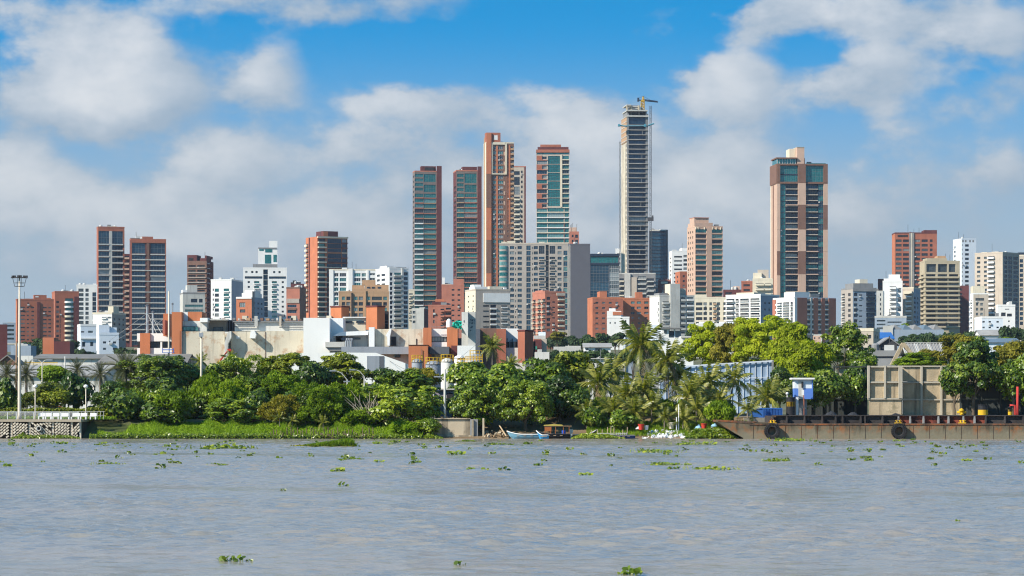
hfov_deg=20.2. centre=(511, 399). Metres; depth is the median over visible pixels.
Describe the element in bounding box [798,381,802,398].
door
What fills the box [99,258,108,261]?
window
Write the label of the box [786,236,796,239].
window
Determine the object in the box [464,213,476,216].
window
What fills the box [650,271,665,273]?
window
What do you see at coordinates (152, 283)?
window
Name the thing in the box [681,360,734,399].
palm tree
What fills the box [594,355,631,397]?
palm tree
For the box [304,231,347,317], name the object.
apartment tower
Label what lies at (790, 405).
mooring bollard
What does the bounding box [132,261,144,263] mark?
window
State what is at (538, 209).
window
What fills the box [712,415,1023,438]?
barge
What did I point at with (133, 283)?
window
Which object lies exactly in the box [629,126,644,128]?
window
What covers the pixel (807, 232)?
window
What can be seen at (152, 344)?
window
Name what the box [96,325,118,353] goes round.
house
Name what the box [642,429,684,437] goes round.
rubbish heap
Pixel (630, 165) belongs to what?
window
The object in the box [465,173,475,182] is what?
window
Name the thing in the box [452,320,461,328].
tarpaulin
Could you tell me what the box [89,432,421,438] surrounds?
waterside leaves
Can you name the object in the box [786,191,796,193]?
window
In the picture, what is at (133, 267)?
window
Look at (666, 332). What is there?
house
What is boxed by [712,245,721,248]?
window
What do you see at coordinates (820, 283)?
window
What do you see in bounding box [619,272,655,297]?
unfinished podium
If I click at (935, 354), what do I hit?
tree
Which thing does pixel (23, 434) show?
waterside leaves
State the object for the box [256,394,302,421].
tree
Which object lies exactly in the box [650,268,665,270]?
window
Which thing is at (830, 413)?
coal heap
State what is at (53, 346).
building wall
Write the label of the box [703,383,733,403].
palm tree
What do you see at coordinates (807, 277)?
window
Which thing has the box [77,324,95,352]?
house
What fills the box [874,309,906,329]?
office block
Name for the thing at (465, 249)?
window
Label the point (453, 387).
tree
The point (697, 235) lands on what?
window
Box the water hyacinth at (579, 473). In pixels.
[578,472,592,475]
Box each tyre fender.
[764,418,779,438]
[891,418,906,438]
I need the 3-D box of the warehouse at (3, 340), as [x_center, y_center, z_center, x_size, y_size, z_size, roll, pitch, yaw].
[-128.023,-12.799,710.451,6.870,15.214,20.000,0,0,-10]
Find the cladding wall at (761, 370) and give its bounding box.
[653,360,773,415]
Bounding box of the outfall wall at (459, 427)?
[434,418,483,436]
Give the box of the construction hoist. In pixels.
[648,106,653,272]
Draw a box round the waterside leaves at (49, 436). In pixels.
[10,434,79,438]
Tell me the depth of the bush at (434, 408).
309.38 m
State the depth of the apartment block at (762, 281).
1499.64 m
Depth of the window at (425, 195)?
1701.75 m
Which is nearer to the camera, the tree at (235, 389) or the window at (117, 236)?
the tree at (235, 389)
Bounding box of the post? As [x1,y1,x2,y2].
[676,404,678,429]
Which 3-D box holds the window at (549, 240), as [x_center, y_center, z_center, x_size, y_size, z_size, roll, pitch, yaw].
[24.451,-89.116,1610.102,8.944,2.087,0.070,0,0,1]
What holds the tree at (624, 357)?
on the ground at (92, 425)
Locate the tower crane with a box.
[637,96,657,109]
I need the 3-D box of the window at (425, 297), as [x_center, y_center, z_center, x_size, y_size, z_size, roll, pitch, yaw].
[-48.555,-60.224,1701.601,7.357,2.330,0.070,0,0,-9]
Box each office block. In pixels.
[3,322,15,351]
[568,242,589,345]
[590,252,618,297]
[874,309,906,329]
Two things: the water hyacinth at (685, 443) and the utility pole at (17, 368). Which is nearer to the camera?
the water hyacinth at (685, 443)
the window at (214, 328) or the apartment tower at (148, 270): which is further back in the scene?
the apartment tower at (148, 270)
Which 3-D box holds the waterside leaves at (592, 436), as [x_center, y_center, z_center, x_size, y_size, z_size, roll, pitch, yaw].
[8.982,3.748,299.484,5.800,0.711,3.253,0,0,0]
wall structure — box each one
[17,356,57,364]
[554,346,580,351]
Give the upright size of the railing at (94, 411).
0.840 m
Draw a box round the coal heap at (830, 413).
[825,411,836,414]
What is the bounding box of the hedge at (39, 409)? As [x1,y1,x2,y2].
[0,406,110,419]
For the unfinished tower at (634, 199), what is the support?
on the ground at (92, 425)
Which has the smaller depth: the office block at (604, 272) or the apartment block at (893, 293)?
the apartment block at (893, 293)
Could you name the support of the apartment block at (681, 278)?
on the ground at (92, 425)
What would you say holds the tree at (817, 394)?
on the ground at (92, 425)
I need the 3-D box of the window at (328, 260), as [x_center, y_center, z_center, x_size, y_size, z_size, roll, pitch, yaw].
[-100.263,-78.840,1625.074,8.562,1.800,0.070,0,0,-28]
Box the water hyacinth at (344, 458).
[338,457,363,459]
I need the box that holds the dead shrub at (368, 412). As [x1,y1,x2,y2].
[344,392,382,415]
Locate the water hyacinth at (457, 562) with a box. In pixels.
[453,561,465,565]
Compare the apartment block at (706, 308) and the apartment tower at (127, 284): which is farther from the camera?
the apartment tower at (127, 284)
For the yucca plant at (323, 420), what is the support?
on the bank at (113, 429)
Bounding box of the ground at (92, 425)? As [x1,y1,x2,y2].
[7,347,989,437]
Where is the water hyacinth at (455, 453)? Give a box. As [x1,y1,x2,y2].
[447,450,465,454]
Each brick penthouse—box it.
[330,306,349,317]
[365,305,388,329]
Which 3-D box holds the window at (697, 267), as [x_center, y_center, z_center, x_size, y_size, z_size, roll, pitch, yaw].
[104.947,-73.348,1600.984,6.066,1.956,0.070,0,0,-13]
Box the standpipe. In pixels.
[1009,387,1018,414]
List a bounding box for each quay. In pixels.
[0,421,90,437]
[734,416,764,421]
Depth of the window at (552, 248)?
1499.96 m
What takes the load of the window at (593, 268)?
in the office block at (604, 272)
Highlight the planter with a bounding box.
[638,424,643,429]
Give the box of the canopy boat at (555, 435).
[538,424,572,438]
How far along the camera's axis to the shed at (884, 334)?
662.49 m
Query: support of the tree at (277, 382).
on the ground at (92, 425)
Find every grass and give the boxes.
[97,417,422,438]
[586,420,746,435]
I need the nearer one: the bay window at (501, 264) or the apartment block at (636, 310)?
the apartment block at (636, 310)
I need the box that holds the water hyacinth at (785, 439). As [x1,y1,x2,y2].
[767,437,812,440]
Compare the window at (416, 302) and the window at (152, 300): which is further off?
the window at (416, 302)
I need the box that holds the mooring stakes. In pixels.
[591,426,627,434]
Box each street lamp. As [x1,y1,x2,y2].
[33,385,37,418]
[83,385,87,412]
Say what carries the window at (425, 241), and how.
in the apartment tower at (427, 233)
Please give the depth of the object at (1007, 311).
1079.84 m
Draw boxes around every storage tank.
[411,355,422,368]
[425,357,440,398]
[441,354,453,388]
[454,355,464,384]
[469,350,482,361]
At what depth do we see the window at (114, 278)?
1522.83 m
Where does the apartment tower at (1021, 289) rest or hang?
on the ground at (92, 425)
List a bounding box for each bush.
[103,387,142,418]
[128,390,147,419]
[137,388,166,414]
[185,390,199,418]
[191,397,206,418]
[194,391,219,418]
[240,390,269,419]
[359,385,372,406]
[369,382,407,415]
[387,421,419,433]
[409,404,440,417]
[416,418,441,433]
[470,414,489,425]
[514,398,534,416]
[586,396,613,416]
[649,398,677,416]
[691,398,708,416]
[703,399,736,427]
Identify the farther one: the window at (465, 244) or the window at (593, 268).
the window at (465, 244)
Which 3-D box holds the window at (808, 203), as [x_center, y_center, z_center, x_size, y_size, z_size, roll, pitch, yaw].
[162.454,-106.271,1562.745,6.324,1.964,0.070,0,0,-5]
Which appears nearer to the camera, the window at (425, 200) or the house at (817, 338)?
the house at (817, 338)
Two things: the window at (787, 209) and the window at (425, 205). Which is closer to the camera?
the window at (787, 209)
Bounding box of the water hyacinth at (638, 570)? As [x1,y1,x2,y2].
[617,565,642,574]
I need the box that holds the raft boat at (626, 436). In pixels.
[610,433,634,438]
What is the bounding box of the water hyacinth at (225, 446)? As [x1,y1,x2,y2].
[185,443,257,448]
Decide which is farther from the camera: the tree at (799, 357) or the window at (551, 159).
the window at (551, 159)
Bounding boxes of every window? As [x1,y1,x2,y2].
[99,231,108,243]
[99,245,108,249]
[99,252,108,255]
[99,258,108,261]
[99,264,108,267]
[99,270,108,273]
[99,276,108,280]
[99,282,108,286]
[99,288,108,292]
[99,295,108,298]
[99,301,108,304]
[99,307,107,310]
[112,231,122,243]
[112,246,122,249]
[112,252,122,255]
[112,258,122,261]
[112,264,122,267]
[112,270,122,274]
[112,276,122,280]
[112,282,122,286]
[112,289,122,292]
[112,295,122,298]
[112,301,122,304]
[132,243,144,253]
[132,255,144,258]
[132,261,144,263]
[132,266,144,269]
[132,271,144,274]
[132,277,144,280]
[132,282,144,285]
[132,288,144,290]
[132,293,144,296]
[132,298,144,301]
[132,304,144,307]
[132,309,144,312]
[132,314,144,317]
[132,320,144,323]
[132,325,144,328]
[132,331,144,333]
[150,342,159,347]
[151,243,164,253]
[151,255,164,258]
[151,261,164,264]
[151,266,164,269]
[151,272,164,274]
[151,277,164,280]
[151,282,164,285]
[151,288,164,291]
[151,293,164,296]
[151,298,164,301]
[151,304,164,307]
[151,309,164,312]
[151,320,162,323]
[151,325,162,328]
[162,342,171,347]
[182,326,197,330]
[185,305,202,306]
[185,309,202,311]
[213,327,222,330]
[245,276,261,278]
[265,255,270,262]
[269,276,285,278]
[327,239,340,243]
[327,244,340,248]
[327,249,340,251]
[327,254,340,257]
[327,259,340,261]
[327,263,340,266]
[372,297,381,299]
[372,302,381,305]
[415,204,422,207]
[415,209,422,212]
[415,214,422,217]
[415,219,422,222]
[415,224,422,227]
[415,250,422,253]
[415,255,422,258]
[415,260,422,263]
[415,265,422,268]
[415,270,422,273]
[415,291,422,294]
[415,296,422,299]
[415,301,422,304]
[424,174,435,181]
[424,185,435,191]
[424,194,435,197]
[424,199,435,202]
[424,204,435,207]
[424,209,435,212]
[424,214,435,217]
[424,219,435,222]
[424,224,435,227]
[424,230,435,233]
[424,235,435,238]
[424,240,435,243]
[424,245,435,248]
[424,250,435,253]
[424,255,435,258]
[424,260,435,263]
[424,265,435,268]
[424,270,435,273]
[424,276,435,279]
[424,281,435,284]
[424,286,435,289]
[424,291,435,294]
[424,296,435,299]
[424,301,434,304]
[432,337,446,341]
[464,193,476,196]
[464,198,476,201]
[464,203,476,206]
[464,208,476,211]
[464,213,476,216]
[464,218,476,221]
[464,223,476,226]
[464,228,476,231]
[464,233,476,236]
[464,238,476,241]
[464,243,476,246]
[464,248,476,251]
[464,253,476,256]
[464,258,476,261]
[464,263,476,266]
[464,268,476,271]
[464,273,476,276]
[464,278,476,281]
[464,283,476,286]
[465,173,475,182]
[465,185,475,191]
[499,246,507,250]
[499,251,507,256]
[499,256,507,261]
[499,262,507,266]
[499,267,507,271]
[499,272,507,277]
[499,278,507,282]
[499,283,507,287]
[514,177,519,184]
[514,187,519,194]
[537,153,568,154]
[537,161,546,163]
[537,170,546,173]
[537,180,546,183]
[537,190,546,192]
[537,199,546,202]
[537,208,546,211]
[537,213,546,216]
[537,218,546,221]
[537,223,546,226]
[537,228,546,231]
[537,234,546,236]
[537,239,546,242]
[539,246,544,253]
[548,156,559,163]
[548,164,559,171]
[548,173,559,180]
[548,181,559,188]
[548,190,559,197]
[548,198,559,205]
[548,208,563,211]
[548,213,563,216]
[548,218,563,221]
[548,223,563,226]
[548,228,563,231]
[548,234,563,236]
[548,239,563,241]
[550,246,554,253]
[590,257,617,262]
[590,265,608,272]
[590,274,608,281]
[590,282,608,289]
[590,291,608,297]
[609,265,618,268]
[609,269,618,272]
[609,273,618,276]
[609,277,618,280]
[609,281,618,284]
[609,285,618,288]
[609,289,618,292]
[609,293,618,296]
[629,118,644,123]
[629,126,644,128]
[629,131,644,133]
[629,136,644,138]
[629,141,644,143]
[629,145,644,148]
[629,150,644,152]
[629,155,644,157]
[629,160,644,162]
[629,164,644,167]
[629,169,644,171]
[629,174,644,176]
[629,179,644,181]
[629,184,644,186]
[629,188,644,191]
[629,193,644,195]
[629,198,644,200]
[629,203,644,205]
[629,208,644,210]
[629,212,644,215]
[629,217,644,219]
[629,222,644,224]
[629,227,644,229]
[629,231,644,234]
[629,236,644,238]
[629,241,644,243]
[629,246,644,248]
[629,251,644,253]
[629,255,644,258]
[629,260,644,262]
[629,265,644,267]
[629,270,644,272]
[650,233,665,235]
[650,236,665,238]
[650,240,665,242]
[650,243,665,245]
[650,247,665,249]
[650,250,665,252]
[650,254,665,256]
[650,257,665,259]
[650,261,665,263]
[650,264,665,266]
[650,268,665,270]
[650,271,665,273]
[656,275,665,277]
[696,229,705,232]
[696,234,705,237]
[696,240,705,242]
[696,245,705,248]
[696,250,705,253]
[696,256,705,258]
[696,261,705,264]
[696,266,705,269]
[696,272,705,274]
[696,277,705,279]
[696,282,705,285]
[696,287,705,290]
[712,229,721,232]
[712,235,721,237]
[712,240,721,243]
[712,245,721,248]
[712,251,721,253]
[712,256,721,258]
[712,261,721,264]
[712,266,721,269]
[712,272,721,274]
[712,277,721,280]
[712,282,721,285]
[712,288,721,290]
[712,293,721,295]
[780,166,797,173]
[780,175,797,181]
[780,184,784,189]
[780,201,784,206]
[780,218,784,223]
[780,224,784,229]
[780,241,784,246]
[780,258,784,263]
[780,275,784,280]
[786,185,796,188]
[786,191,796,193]
[786,196,796,199]
[786,208,796,210]
[786,214,796,216]
[786,219,796,222]
[786,225,796,227]
[786,231,796,233]
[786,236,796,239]
[786,242,796,245]
[786,248,796,250]
[786,253,796,256]
[786,259,796,262]
[786,265,796,267]
[786,270,796,273]
[786,276,796,279]
[786,282,796,284]
[786,288,796,290]
[806,166,822,181]
[806,185,816,188]
[806,191,816,193]
[806,197,816,199]
[806,202,816,204]
[806,208,816,211]
[806,214,816,216]
[806,219,816,222]
[806,225,816,228]
[806,231,816,233]
[806,236,816,239]
[806,242,816,245]
[806,248,816,250]
[806,253,816,256]
[806,259,816,262]
[806,265,816,267]
[806,271,816,273]
[806,276,816,279]
[806,282,816,285]
[806,288,816,290]
[818,190,822,195]
[818,207,822,212]
[818,224,822,229]
[818,241,822,246]
[818,247,822,252]
[818,264,822,269]
[818,281,822,286]
[877,356,893,357]
[926,264,935,271]
[938,264,946,271]
[949,264,954,271]
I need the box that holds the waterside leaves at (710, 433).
[684,427,739,438]
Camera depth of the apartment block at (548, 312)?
1201.86 m
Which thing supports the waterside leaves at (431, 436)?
on the ground at (92, 425)
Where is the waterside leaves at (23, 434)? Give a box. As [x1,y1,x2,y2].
[17,432,26,436]
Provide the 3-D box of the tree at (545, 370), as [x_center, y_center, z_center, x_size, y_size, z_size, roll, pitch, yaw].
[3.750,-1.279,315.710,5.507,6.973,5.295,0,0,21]
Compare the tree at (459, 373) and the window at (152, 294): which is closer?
the tree at (459, 373)
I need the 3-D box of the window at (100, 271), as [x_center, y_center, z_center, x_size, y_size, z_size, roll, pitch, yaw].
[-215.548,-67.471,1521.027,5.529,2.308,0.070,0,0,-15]
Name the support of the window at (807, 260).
in the apartment tower at (798, 224)
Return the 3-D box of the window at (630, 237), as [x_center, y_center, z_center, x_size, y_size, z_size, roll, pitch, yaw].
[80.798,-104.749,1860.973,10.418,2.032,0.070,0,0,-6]
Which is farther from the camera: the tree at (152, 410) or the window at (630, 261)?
the window at (630, 261)
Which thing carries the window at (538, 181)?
in the apartment tower at (552, 193)
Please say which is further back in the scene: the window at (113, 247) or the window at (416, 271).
the window at (416, 271)
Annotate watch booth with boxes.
[790,378,814,414]
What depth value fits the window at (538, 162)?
1610.40 m
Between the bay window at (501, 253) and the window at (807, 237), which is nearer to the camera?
the bay window at (501, 253)
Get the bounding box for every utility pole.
[15,341,17,390]
[31,359,52,407]
[162,291,173,355]
[199,332,202,376]
[434,370,445,417]
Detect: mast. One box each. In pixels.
[11,275,27,418]
[111,304,162,339]
[115,311,160,340]
[619,142,620,272]
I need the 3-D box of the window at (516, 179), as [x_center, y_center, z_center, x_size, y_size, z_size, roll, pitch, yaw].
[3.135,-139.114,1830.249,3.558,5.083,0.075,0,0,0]
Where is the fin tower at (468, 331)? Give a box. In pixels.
[457,312,475,361]
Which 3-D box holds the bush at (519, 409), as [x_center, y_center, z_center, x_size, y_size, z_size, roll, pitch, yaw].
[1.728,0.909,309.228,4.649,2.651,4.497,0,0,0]
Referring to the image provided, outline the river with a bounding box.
[0,438,1023,575]
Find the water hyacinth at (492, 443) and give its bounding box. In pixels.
[486,442,510,444]
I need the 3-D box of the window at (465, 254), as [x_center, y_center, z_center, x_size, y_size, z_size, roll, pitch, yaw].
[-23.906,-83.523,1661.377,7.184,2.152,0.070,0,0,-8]
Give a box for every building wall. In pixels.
[7,343,35,356]
[43,338,73,353]
[588,358,613,398]
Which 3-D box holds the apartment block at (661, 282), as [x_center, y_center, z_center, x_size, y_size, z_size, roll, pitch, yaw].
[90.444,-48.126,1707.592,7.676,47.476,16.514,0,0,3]
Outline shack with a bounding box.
[435,389,454,417]
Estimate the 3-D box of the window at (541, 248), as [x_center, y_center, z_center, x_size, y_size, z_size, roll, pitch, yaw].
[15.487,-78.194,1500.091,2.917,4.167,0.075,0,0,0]
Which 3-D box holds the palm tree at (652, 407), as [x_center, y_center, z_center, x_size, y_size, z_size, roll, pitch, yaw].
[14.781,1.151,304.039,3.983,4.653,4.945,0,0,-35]
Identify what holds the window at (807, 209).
in the apartment tower at (798, 224)
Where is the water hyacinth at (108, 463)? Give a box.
[91,462,125,463]
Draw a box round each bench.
[68,413,79,418]
[80,413,86,418]
[90,413,96,418]
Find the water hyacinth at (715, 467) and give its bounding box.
[683,465,739,469]
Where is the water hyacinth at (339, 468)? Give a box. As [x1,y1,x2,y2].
[330,467,344,471]
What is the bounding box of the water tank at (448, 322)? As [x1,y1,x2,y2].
[446,319,451,326]
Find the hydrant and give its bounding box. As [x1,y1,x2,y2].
[957,408,965,414]
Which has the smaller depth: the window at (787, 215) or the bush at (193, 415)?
the bush at (193, 415)
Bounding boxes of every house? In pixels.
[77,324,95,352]
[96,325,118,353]
[525,349,548,367]
[534,332,546,351]
[582,343,611,357]
[623,337,632,384]
[649,325,682,340]
[658,336,692,364]
[696,322,749,358]
[813,336,820,342]
[858,328,879,348]
[974,313,1002,330]
[974,330,1000,337]
[986,338,1019,352]
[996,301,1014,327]
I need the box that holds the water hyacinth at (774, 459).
[762,458,791,461]
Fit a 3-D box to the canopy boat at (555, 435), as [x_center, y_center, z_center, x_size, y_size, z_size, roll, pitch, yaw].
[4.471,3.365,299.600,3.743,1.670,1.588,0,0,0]
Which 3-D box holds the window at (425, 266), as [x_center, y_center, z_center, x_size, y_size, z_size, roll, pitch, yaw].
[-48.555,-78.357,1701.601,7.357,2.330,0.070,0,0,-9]
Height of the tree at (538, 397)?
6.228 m
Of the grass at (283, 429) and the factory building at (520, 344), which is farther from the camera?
the factory building at (520, 344)
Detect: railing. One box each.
[0,412,77,418]
[78,411,104,418]
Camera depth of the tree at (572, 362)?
320.34 m
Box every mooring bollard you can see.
[786,397,794,414]
[978,405,987,414]
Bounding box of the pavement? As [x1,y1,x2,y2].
[0,419,92,421]
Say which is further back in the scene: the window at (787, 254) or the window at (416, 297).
the window at (416, 297)
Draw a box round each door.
[367,356,378,370]
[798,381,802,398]
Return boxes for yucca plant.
[270,410,286,425]
[283,413,299,426]
[315,413,330,429]
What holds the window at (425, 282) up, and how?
in the apartment tower at (427, 233)
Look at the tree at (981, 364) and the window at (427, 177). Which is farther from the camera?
the window at (427, 177)
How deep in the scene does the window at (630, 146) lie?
1861.04 m
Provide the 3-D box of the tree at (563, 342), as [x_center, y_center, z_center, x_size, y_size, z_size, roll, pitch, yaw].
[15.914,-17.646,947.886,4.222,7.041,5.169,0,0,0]
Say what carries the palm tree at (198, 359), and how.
on the ground at (92, 425)
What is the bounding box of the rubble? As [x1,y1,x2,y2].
[484,430,507,437]
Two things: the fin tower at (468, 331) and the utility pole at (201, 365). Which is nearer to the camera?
the utility pole at (201, 365)
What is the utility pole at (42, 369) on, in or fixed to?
on the ground at (92, 425)
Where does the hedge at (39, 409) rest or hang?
on the ground at (92, 425)
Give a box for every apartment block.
[16,292,53,342]
[52,289,78,341]
[76,283,96,323]
[92,306,125,350]
[180,285,204,311]
[211,278,242,319]
[236,290,263,320]
[286,285,305,320]
[291,280,305,287]
[329,268,375,315]
[339,280,388,316]
[376,266,408,328]
[409,289,414,328]
[412,307,427,328]
[428,299,451,328]
[441,278,463,337]
[465,285,509,328]
[531,289,564,348]
[569,223,578,243]
[587,291,622,337]
[607,308,628,349]
[623,292,649,336]
[649,284,694,345]
[658,278,670,292]
[669,248,686,283]
[675,271,686,294]
[694,294,725,324]
[723,280,740,296]
[724,292,779,343]
[741,279,752,292]
[752,270,772,294]
[772,292,835,343]
[841,279,876,346]
[876,289,882,315]
[878,279,883,290]
[883,274,902,315]
[903,287,920,325]
[960,286,968,333]
[969,286,988,331]
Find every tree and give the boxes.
[0,359,22,387]
[0,376,17,411]
[9,359,41,408]
[13,391,27,408]
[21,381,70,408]
[31,343,40,354]
[32,338,40,345]
[37,365,70,383]
[38,337,43,350]
[60,371,94,408]
[63,357,90,378]
[70,340,79,349]
[74,349,83,353]
[85,362,112,391]
[90,380,124,415]
[101,350,143,387]
[102,387,143,420]
[113,347,127,353]
[116,354,192,390]
[126,349,136,353]
[138,377,185,392]
[139,398,196,423]
[154,390,195,423]
[175,362,207,391]
[190,351,208,366]
[191,368,220,403]
[199,397,261,422]
[203,363,240,381]
[207,378,248,419]
[216,353,271,378]
[220,349,236,357]
[231,374,270,395]
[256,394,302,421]
[258,352,309,375]
[259,369,307,396]
[274,392,318,418]
[285,405,340,424]
[291,360,336,391]
[291,381,356,425]
[319,351,374,385]
[331,377,367,409]
[339,407,384,424]
[360,384,446,425]
[361,368,440,417]
[371,367,395,384]
[409,367,441,387]
[441,361,489,391]
[446,391,481,417]
[447,384,460,395]
[449,371,517,429]
[478,332,505,364]
[484,362,537,394]
[495,378,554,430]
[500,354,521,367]
[522,357,570,383]
[534,374,591,421]
[546,337,554,351]
[547,351,601,387]
[549,331,566,346]
[549,352,555,359]
[554,338,566,346]
[565,335,575,345]
[569,338,580,345]
[570,399,600,428]
[576,356,620,399]
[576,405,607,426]
[579,336,593,346]
[582,334,595,342]
[584,350,601,358]
[594,333,606,341]
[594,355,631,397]
[597,349,607,357]
[597,393,629,426]
[598,333,610,342]
[602,352,618,362]
[606,373,647,417]
[608,337,618,353]
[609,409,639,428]
[611,332,626,352]
[614,318,667,380]
[616,394,653,427]
[618,350,633,382]
[622,370,667,418]
[630,354,638,378]
[635,389,670,424]
[643,338,691,399]
[648,405,679,430]
[659,358,690,403]
[667,374,708,419]
[667,406,697,431]
[673,371,713,402]
[679,320,731,363]
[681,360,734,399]
[681,392,711,422]
[685,330,692,335]
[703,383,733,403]
[709,321,752,362]
[718,360,753,403]
[731,315,791,363]
[733,398,762,420]
[743,374,791,413]
[762,321,820,414]
[763,366,796,406]
[774,340,835,377]
[787,374,827,414]
[797,365,832,377]
[813,369,851,411]
[820,321,875,371]
[835,363,866,397]
[839,367,866,412]
[848,351,877,365]
[892,352,944,381]
[896,335,906,343]
[905,333,920,341]
[919,348,947,381]
[921,332,936,343]
[938,333,973,381]
[938,335,1004,414]
[940,372,967,414]
[963,331,974,336]
[990,357,1023,414]
[993,340,1023,365]
[998,325,1012,337]
[1010,326,1022,338]
[1010,353,1023,405]
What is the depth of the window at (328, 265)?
1625.01 m
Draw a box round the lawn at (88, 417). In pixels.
[0,416,116,419]
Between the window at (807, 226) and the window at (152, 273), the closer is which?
the window at (152, 273)
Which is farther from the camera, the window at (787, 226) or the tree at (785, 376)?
the window at (787, 226)
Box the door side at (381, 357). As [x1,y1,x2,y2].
[380,356,383,368]
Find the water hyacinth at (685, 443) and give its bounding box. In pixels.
[668,442,704,444]
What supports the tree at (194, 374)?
on the ground at (92, 425)
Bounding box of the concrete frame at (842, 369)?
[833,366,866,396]
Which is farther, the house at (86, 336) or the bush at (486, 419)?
the house at (86, 336)
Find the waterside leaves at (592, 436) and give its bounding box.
[571,433,624,438]
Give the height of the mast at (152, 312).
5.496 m
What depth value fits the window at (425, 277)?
1701.75 m
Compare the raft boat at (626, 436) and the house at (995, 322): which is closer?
the raft boat at (626, 436)
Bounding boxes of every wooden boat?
[507,431,539,438]
[536,430,548,438]
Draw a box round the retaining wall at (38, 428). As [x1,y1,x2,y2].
[0,422,80,437]
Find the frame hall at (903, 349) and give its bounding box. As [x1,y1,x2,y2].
[890,342,953,413]
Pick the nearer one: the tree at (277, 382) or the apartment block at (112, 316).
the tree at (277, 382)
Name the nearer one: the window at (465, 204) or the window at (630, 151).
the window at (465, 204)
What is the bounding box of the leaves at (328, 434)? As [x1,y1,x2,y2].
[270,427,373,438]
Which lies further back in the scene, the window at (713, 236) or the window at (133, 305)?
the window at (713, 236)
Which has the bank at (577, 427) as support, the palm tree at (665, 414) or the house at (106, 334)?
the palm tree at (665, 414)
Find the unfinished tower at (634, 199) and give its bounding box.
[621,104,648,272]
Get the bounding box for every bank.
[92,424,424,434]
[438,416,758,437]
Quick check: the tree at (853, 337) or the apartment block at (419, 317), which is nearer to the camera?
the tree at (853, 337)
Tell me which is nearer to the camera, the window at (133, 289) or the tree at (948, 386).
the tree at (948, 386)
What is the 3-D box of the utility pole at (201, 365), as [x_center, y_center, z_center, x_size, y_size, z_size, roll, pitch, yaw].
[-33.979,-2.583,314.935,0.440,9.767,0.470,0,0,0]
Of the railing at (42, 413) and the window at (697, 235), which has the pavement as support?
the railing at (42, 413)
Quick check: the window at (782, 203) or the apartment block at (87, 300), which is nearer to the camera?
the apartment block at (87, 300)
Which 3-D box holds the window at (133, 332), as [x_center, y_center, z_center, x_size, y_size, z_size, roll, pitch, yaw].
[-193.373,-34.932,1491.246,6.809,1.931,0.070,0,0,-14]
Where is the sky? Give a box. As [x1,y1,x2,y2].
[0,0,1023,326]
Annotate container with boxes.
[749,408,781,417]
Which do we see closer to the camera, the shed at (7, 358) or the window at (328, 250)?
the shed at (7, 358)
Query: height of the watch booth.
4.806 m
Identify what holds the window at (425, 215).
in the apartment tower at (427, 233)
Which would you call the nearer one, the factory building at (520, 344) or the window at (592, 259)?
the factory building at (520, 344)
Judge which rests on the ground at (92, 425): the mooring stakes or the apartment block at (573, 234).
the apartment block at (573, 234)
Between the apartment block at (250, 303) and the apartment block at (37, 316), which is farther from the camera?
the apartment block at (37, 316)
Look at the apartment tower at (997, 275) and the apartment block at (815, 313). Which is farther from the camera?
the apartment tower at (997, 275)
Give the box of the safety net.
[618,123,653,126]
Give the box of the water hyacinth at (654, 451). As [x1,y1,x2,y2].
[630,448,686,452]
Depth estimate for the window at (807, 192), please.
1562.76 m
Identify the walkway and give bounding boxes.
[456,356,482,363]
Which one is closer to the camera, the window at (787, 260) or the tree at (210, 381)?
the tree at (210, 381)
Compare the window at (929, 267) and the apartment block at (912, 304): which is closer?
the apartment block at (912, 304)
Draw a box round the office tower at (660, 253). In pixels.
[649,228,667,292]
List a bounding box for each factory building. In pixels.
[137,333,171,354]
[163,312,331,373]
[303,317,422,385]
[341,327,461,385]
[476,328,534,373]
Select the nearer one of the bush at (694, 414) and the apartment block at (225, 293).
the bush at (694, 414)
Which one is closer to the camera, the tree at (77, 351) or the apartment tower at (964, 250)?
the tree at (77, 351)
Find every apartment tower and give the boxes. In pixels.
[96,225,124,312]
[124,254,129,346]
[130,236,165,346]
[187,255,212,317]
[243,241,286,320]
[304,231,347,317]
[413,166,441,307]
[453,166,481,311]
[483,133,513,286]
[499,241,567,335]
[514,166,525,242]
[536,145,569,243]
[687,217,722,296]
[770,147,827,297]
[892,230,936,287]
[953,232,975,329]
[975,251,1018,328]
[1018,252,1023,340]
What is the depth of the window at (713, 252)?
1603.14 m
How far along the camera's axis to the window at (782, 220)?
1560.47 m
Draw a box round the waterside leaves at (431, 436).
[418,433,442,438]
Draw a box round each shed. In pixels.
[0,355,24,364]
[134,354,192,382]
[278,353,407,383]
[877,337,899,349]
[880,332,894,339]
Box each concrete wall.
[807,398,866,414]
[867,366,1023,414]
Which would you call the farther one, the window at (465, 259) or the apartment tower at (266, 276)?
the window at (465, 259)
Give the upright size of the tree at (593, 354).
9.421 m
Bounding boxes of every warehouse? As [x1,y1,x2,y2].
[0,324,6,359]
[0,365,118,408]
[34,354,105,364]
[96,354,136,380]
[867,336,896,365]
[880,325,943,357]
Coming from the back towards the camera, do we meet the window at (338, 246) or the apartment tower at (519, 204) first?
the apartment tower at (519, 204)
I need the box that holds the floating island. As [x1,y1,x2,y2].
[291,438,356,446]
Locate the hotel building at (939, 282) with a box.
[918,254,959,333]
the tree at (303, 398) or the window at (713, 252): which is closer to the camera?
the tree at (303, 398)
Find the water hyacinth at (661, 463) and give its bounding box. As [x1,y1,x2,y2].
[643,461,691,464]
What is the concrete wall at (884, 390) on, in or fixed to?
on the quay at (756, 419)
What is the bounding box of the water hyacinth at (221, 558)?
[217,554,245,561]
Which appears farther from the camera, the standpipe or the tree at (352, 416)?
the standpipe

